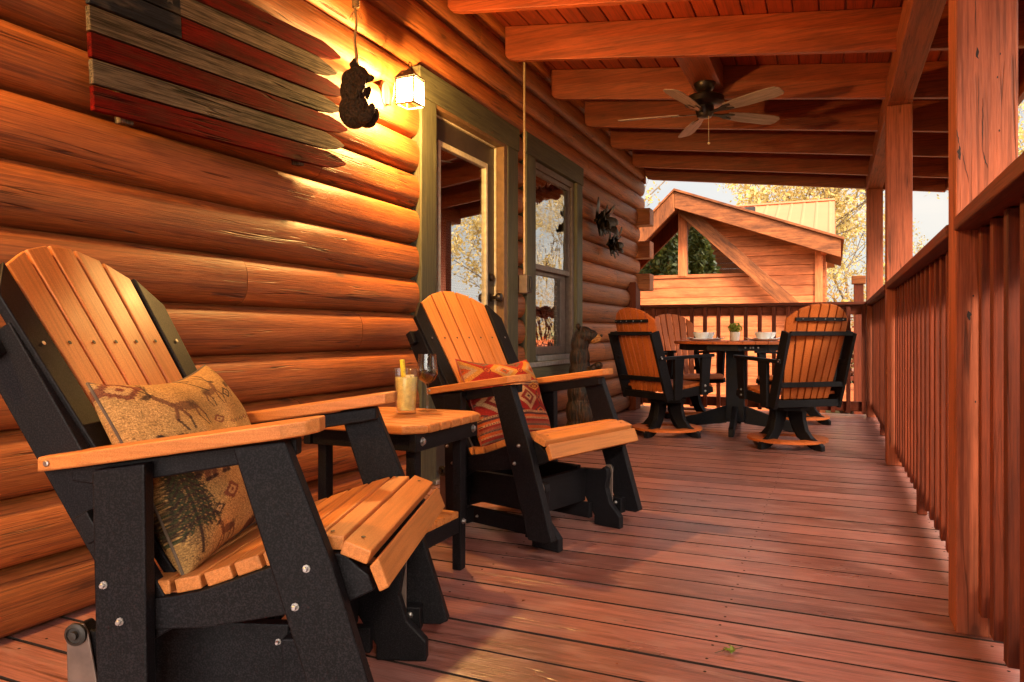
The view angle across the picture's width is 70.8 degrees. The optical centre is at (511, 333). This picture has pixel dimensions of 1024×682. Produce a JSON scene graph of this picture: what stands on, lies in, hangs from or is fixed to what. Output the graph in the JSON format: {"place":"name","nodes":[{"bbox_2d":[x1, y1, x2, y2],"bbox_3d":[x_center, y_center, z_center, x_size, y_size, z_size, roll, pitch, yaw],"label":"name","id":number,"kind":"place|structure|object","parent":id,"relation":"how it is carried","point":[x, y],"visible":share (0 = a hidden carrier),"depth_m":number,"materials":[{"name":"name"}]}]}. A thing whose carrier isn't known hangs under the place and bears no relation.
{"place":"outdoors","nodes":[
{"label":"outdoors","id":0,"kind":"place"},
{"bbox_2d":[642,100,1023,321],"label":"sky","id":1,"kind":"structure","parent":0,"point":[930,211],"materials":[{"name":"white"}]},
{"bbox_2d":[826,322,865,414],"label":"ground","id":2,"kind":"structure","parent":0,"point":[829,411],"depth_m":17.85,"materials":[{"name":"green plant"}]},
{"bbox_2d":[0,0,653,637],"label":"log cabin","id":3,"kind":"object","parent":2,"relation":"on","point":[268,280],"visible":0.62,"depth_m":3.07,"materials":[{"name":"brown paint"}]},
{"bbox_2d":[85,0,347,167],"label":"picket flag","id":4,"kind":"object","parent":3,"relation":"attached to","point":[200,72],"visible":0.94,"depth_m":2.42,"materials":[{"name":"red paint"}]},
{"bbox_2d":[380,62,426,110],"bbox_3d":[-0.518,-1.164,3.382,0.204,0.207,0.110,0,0,24],"label":"wall lantern","id":5,"kind":"object","parent":3,"relation":"attached to","point":[409,78],"depth_m":3.37,"materials":[{"name":"glass"}]},
{"bbox_2d":[436,117,502,472],"bbox_3d":[-0.276,-0.215,4.261,0.123,1.970,0.863,0,0,24],"label":"door","id":6,"kind":"structure","parent":3,"relation":"in","point":[464,164],"depth_m":4.28,"materials":[{"name":"brown paint"}]},
{"bbox_2d":[519,62,532,293],"bbox_3d":[0.095,-1.080,4.871,0.086,1.620,0.070,0,0,24],"label":"electrical conduit","id":7,"kind":"object","parent":3,"relation":"attached to","point":[525,284],"visible":0.96,"depth_m":4.87,"materials":[{"name":"metal"}]},
{"bbox_2d":[529,162,573,367],"bbox_3d":[0.297,-0.504,5.553,0.180,1.479,1.270,0,0,24],"label":"window","id":8,"kind":"structure","parent":3,"relation":"in","point":[554,193],"depth_m":5.66,"materials":[{"name":"clear glass"}]},
{"bbox_2d":[594,197,618,236],"bbox_3d":[0.817,-1.019,6.351,0.184,0.349,0.317,0,0,24],"label":"wall ornament","id":9,"kind":"object","parent":3,"relation":"attached to","point":[606,223],"depth_m":6.32,"materials":[{"name":"brown metal"}]},
{"bbox_2d":[606,227,623,258],"bbox_3d":[0.963,-0.844,6.689,0.166,0.290,0.246,0,0,48],"label":"wall ornament","id":10,"kind":"object","parent":3,"relation":"attached to","point":[613,244],"depth_m":6.68,"materials":[{"name":"brown metal"}]},
{"bbox_2d":[447,0,1023,195],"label":"porch roof","id":11,"kind":"structure","parent":3,"relation":"attached to","point":[843,74],"depth_m":4.68,"materials":[{"name":"brown wood"}]},
{"bbox_2d":[339,0,379,128],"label":"hanging bear ornament","id":12,"kind":"object","parent":11,"relation":"hanging from","point":[357,110],"visible":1,"depth_m":2.79,"materials":[{"name":"black metal"}]},
{"bbox_2d":[618,80,783,144],"bbox_3d":[1.247,-1.456,4.798,1.086,0.417,1.104,0,0,24],"label":"ceiling fan","id":13,"kind":"object","parent":11,"relation":"hanging from","point":[705,101],"visible":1,"depth_m":4.74,"materials":[{"name":"brown wood"}]},
{"bbox_2d":[0,405,1019,681],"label":"deck","id":14,"kind":"structure","parent":2,"relation":"on","point":[690,569],"depth_m":2.28,"materials":[{"name":"brown wood"}]},
{"bbox_2d":[0,246,448,681],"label":"glider chair","id":15,"kind":"object","parent":14,"relation":"on","point":[295,553],"visible":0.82,"depth_m":1.33,"materials":[{"name":"plastic"}]},
{"bbox_2d":[86,365,255,575],"bbox_3d":[-0.675,0.263,1.562,0.188,0.410,0.455,-26,0,4],"label":"throw pillow","id":16,"kind":"object","parent":15,"relation":"on","point":[200,517],"visible":0.66,"depth_m":1.40,"materials":[{"name":"fabric"}]},
{"bbox_2d":[304,407,480,569],"bbox_3d":[-0.390,0.534,2.384,0.470,0.528,0.462,0,0,24],"label":"side table","id":17,"kind":"object","parent":14,"relation":"on","point":[413,434],"visible":0.41,"depth_m":2.31,"materials":[{"name":"plastic"}]},
{"bbox_2d":[395,359,417,410],"bbox_3d":[-0.356,0.178,2.429,0.087,0.182,0.087,0,0,24],"label":"highball glass","id":18,"kind":"object","parent":17,"relation":"on","point":[406,387],"visible":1,"depth_m":2.40,"materials":[{"name":"yellow glass"}]},
{"bbox_2d":[417,370,436,382],"bbox_3d":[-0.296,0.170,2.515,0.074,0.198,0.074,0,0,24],"label":"wine","id":19,"kind":"object","parent":17,"relation":"on","point":[427,376],"visible":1,"depth_m":2.49,"materials":[{"name":"brown liquid"}]},
{"bbox_2d":[406,291,641,552],"bbox_3d":[0.020,0.303,3.042,0.846,0.991,0.668,0,0,40],"label":"glider chair","id":20,"kind":"object","parent":14,"relation":"on","point":[527,474],"visible":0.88,"depth_m":2.95,"materials":[{"name":"plastic"}]},
{"bbox_2d":[455,359,550,446],"bbox_3d":[-0.020,0.283,3.052,0.178,0.390,0.454,-31,-21,36],"label":"throw pillow","id":21,"kind":"object","parent":20,"relation":"on","point":[489,430],"visible":0.51,"depth_m":2.96,"materials":[{"name":"fabric"}]},
{"bbox_2d":[566,323,602,425],"bbox_3d":[0.523,0.367,5.395,0.313,0.885,0.300,0,0,6],"label":"carved bear","id":22,"kind":"object","parent":14,"relation":"on","point":[578,409],"visible":0.61,"depth_m":5.33},
{"bbox_2d":[608,308,714,437],"bbox_3d":[1.173,0.300,5.684,0.694,0.997,0.602,0,0,-29],"label":"swivel chair","id":23,"kind":"object","parent":14,"relation":"on","point":[639,354],"visible":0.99,"depth_m":5.54,"materials":[{"name":"black plastic"}]},
{"bbox_2d":[654,314,725,418],"bbox_3d":[1.674,0.300,6.990,0.602,0.997,0.694,0,0,-16],"label":"swivel chair","id":24,"kind":"object","parent":14,"relation":"on","point":[674,325],"visible":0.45,"depth_m":7.20,"materials":[{"name":"wood"}]},
{"bbox_2d":[715,645,742,652],"bbox_3d":[0.546,0.789,1.806,0.080,0.019,0.032,0,0,-36],"label":"fallen sprig","id":25,"kind":"object","parent":14,"relation":"on","point":[731,649],"visible":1,"depth_m":1.80,"materials":[{"name":"green plant"}]},
{"bbox_2d":[674,340,794,436],"bbox_3d":[1.863,0.429,6.012,1.000,0.738,1.000,0,0,24],"label":"dining table","id":26,"kind":"object","parent":14,"relation":"on","point":[734,410],"visible":0.76,"depth_m":5.93,"materials":[{"name":"black plastic"}]},
{"bbox_2d":[686,337,717,340],"bbox_3d":[1.550,0.044,5.899,0.223,0.030,0.223,0,0,4],"label":"plate","id":27,"kind":"object","parent":26,"relation":"on","point":[702,339],"visible":1,"depth_m":5.81,"materials":[{"name":"white ceramic"}]},
{"bbox_2d":[693,332,709,337],"bbox_3d":[1.550,0.021,5.899,0.136,0.065,0.136,0,0,24],"label":"bowl","id":28,"kind":"object","parent":27,"relation":"on","point":[701,334],"visible":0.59,"depth_m":5.85,"materials":[{"name":"white ceramic"}]},
{"bbox_2d":[728,323,742,340],"bbox_3d":[1.853,-0.017,5.991,0.120,0.152,0.115,0,0,-36],"label":"potted plant","id":29,"kind":"object","parent":26,"relation":"on","point":[734,333],"visible":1,"depth_m":5.97,"materials":[{"name":"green plant"}]},
{"bbox_2d":[744,337,779,340],"bbox_3d":[1.993,0.044,5.713,0.222,0.030,0.222,0,0,-6],"label":"plate","id":30,"kind":"object","parent":26,"relation":"on","point":[762,339],"visible":0.85,"depth_m":5.63,"materials":[{"name":"white ceramic"}]},
{"bbox_2d":[755,332,771,338],"bbox_3d":[1.993,0.021,5.713,0.136,0.065,0.136,0,0,24],"label":"bowl","id":31,"kind":"object","parent":30,"relation":"on","point":[765,335],"visible":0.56,"depth_m":5.66,"materials":[{"name":"white ceramic"}]},
{"bbox_2d":[733,303,856,451],"bbox_3d":[1.973,0.300,5.067,0.602,0.997,0.694,0,0,-15],"label":"swivel chair","id":32,"kind":"object","parent":14,"relation":"on","point":[816,378],"visible":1,"depth_m":4.88,"materials":[{"name":"wood"}]},
{"bbox_2d":[754,326,844,424],"bbox_3d":[2.624,0.300,6.527,0.694,0.997,0.602,0,0,-30],"label":"swivel chair","id":33,"kind":"object","parent":14,"relation":"on","point":[813,414],"visible":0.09,"depth_m":6.39,"materials":[{"name":"plastic"}]},
{"bbox_2d":[851,276,865,414],"bbox_3d":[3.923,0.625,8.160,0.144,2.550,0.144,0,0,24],"label":"newel post","id":34,"kind":"object","parent":14,"relation":"on","point":[858,282],"visible":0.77,"depth_m":8.12,"materials":[{"name":"brown wood"}]},
{"bbox_2d":[866,188,882,416],"bbox_3d":[3.495,-0.292,6.950,0.140,2.184,0.140,0,0,24],"label":"porch post","id":35,"kind":"object","parent":14,"relation":"on","point":[874,241],"visible":0.69,"depth_m":6.90,"materials":[{"name":"brown wood"}]},
{"bbox_2d":[640,301,865,413],"bbox_3d":[2.378,0.231,7.413,2.273,1.078,0.140,0,0,24],"label":"railing","id":36,"kind":"object","parent":35,"relation":"attached to","point":[746,310],"visible":0.52,"depth_m":7.36,"materials":[{"name":"brown wood"}]},
{"bbox_2d":[866,284,884,435],"bbox_3d":[2.937,0.244,5.682,0.160,1.108,2.624,0,0,24],"label":"railing","id":37,"kind":"object","parent":14,"relation":"on","point":[876,300],"visible":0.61,"depth_m":5.75,"materials":[{"name":"brown wood"}]},
{"bbox_2d":[885,103,912,465],"bbox_3d":[2.369,-0.292,4.418,0.140,2.184,0.140,0,0,24],"label":"porch post","id":38,"kind":"object","parent":14,"relation":"on","point":[898,187],"visible":0.72,"depth_m":4.37,"materials":[{"name":"brown wood"}]},
{"bbox_2d":[886,225,947,552],"bbox_3d":[1.826,0.244,3.184,0.160,1.108,2.552,0,0,24],"label":"railing","id":39,"kind":"object","parent":14,"relation":"on","point":[918,281],"visible":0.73,"depth_m":2.91,"materials":[{"name":"brown wood"}]},
{"bbox_2d":[948,0,1017,637],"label":"porch post","id":40,"kind":"object","parent":14,"relation":"on","point":[982,95],"visible":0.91,"depth_m":1.91,"materials":[{"name":"brown wood"}]},
{"bbox_2d":[954,152,1023,681],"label":"railing","id":41,"kind":"object","parent":40,"relation":"attached to","point":[992,212],"visible":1,"depth_m":1.67,"materials":[{"name":"brown wood"}]},
{"bbox_2d":[641,177,666,207],"bbox_3d":[4.062,-3.458,25.922,8.068,10.872,6.440,0,0,-28],"label":"spring tree","id":42,"kind":"object","parent":2,"relation":"on","point":[649,195],"visible":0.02,"depth_m":25.09,"materials":[{"name":"yellow plant"}]},
{"bbox_2d":[638,188,843,412],"bbox_3d":[3.756,-0.757,19.172,9.286,5.315,8.710,0,0,24],"label":"neighbour cabin","id":43,"kind":"object","parent":2,"relation":"on","point":[709,251],"visible":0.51,"depth_m":14.85,"materials":[{"name":"brown wood"}]},
{"bbox_2d":[638,209,747,278],"bbox_3d":[3.518,-1.940,15.421,3.100,1.520,0.160,0,0,24],"label":"gable window","id":44,"kind":"structure","parent":43,"relation":"in","point":[680,251],"depth_m":15.31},
{"bbox_2d":[842,376,853,400],"bbox_3d":[7.820,0.760,12.912,4.200,1.080,2.050,0,0,24],"label":"neighbour railing","id":45,"kind":"object","parent":43,"relation":"attached to","point":[851,390],"depth_m":12.67,"materials":[{"name":"orange wood"}]},
{"bbox_2d":[716,183,884,290],"bbox_3d":[10.040,-2.744,26.076,6.601,9.408,10.113,0,0,-17],"label":"spring tree","id":46,"kind":"object","parent":2,"relation":"on","point":[857,205],"visible":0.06,"depth_m":25.19,"materials":[{"name":"yellow plant"}]},
{"bbox_2d":[730,184,883,300],"bbox_3d":[9.690,-2.282,25.949,6.085,8.567,10.641,0,0,-11],"label":"spring tree","id":47,"kind":"object","parent":2,"relation":"on","point":[752,195],"visible":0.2,"depth_m":22.99,"materials":[{"name":"yellow plant"}]},
{"bbox_2d":[760,187,884,316],"bbox_3d":[13.965,-2.753,31.991,7.016,9.454,5.600,0,0,3],"label":"spring tree","id":48,"kind":"object","parent":2,"relation":"on","point":[852,260],"visible":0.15,"depth_m":32.04,"materials":[{"name":"yellow plant"}]},
{"bbox_2d":[839,315,853,413],"bbox_3d":[7.269,0.484,14.772,2.785,2.894,3.205,0,0,-6],"label":"shrub","id":49,"kind":"object","parent":2,"relation":"on","point":[851,412],"visible":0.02,"depth_m":14.82,"materials":[{"name":"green plant"}]},
{"bbox_2d":[825,259,884,382],"bbox_3d":[8.222,0.069,16.303,4.606,3.872,4.335,0,0,24],"label":"shrub","id":50,"kind":"object","parent":2,"relation":"on","point":[838,294],"visible":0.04,"depth_m":16.12,"materials":[{"name":"yellow plant"}]},
{"bbox_2d":[841,252,884,297],"bbox_3d":[11.470,-0.394,20.375,3.370,4.745,5.894,0,0,-3],"label":"spring tree","id":51,"kind":"object","parent":2,"relation":"on","point":[852,272],"visible":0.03,"depth_m":22.05,"materials":[{"name":"yellow plant"}]},
{"bbox_2d":[837,207,927,323],"bbox_3d":[12.017,-0.966,22.312,4.350,5.862,3.472,0,0,-20],"label":"spring tree","id":52,"kind":"object","parent":2,"relation":"on","point":[920,247],"visible":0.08,"depth_m":22.48,"materials":[{"name":"yellow plant"}]},
{"bbox_2d":[926,102,1023,198],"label":"spring tree","id":53,"kind":"object","parent":2,"relation":"on","point":[1020,132],"visible":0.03,"depth_m":17.97,"materials":[{"name":"yellow plant"}]}
]}

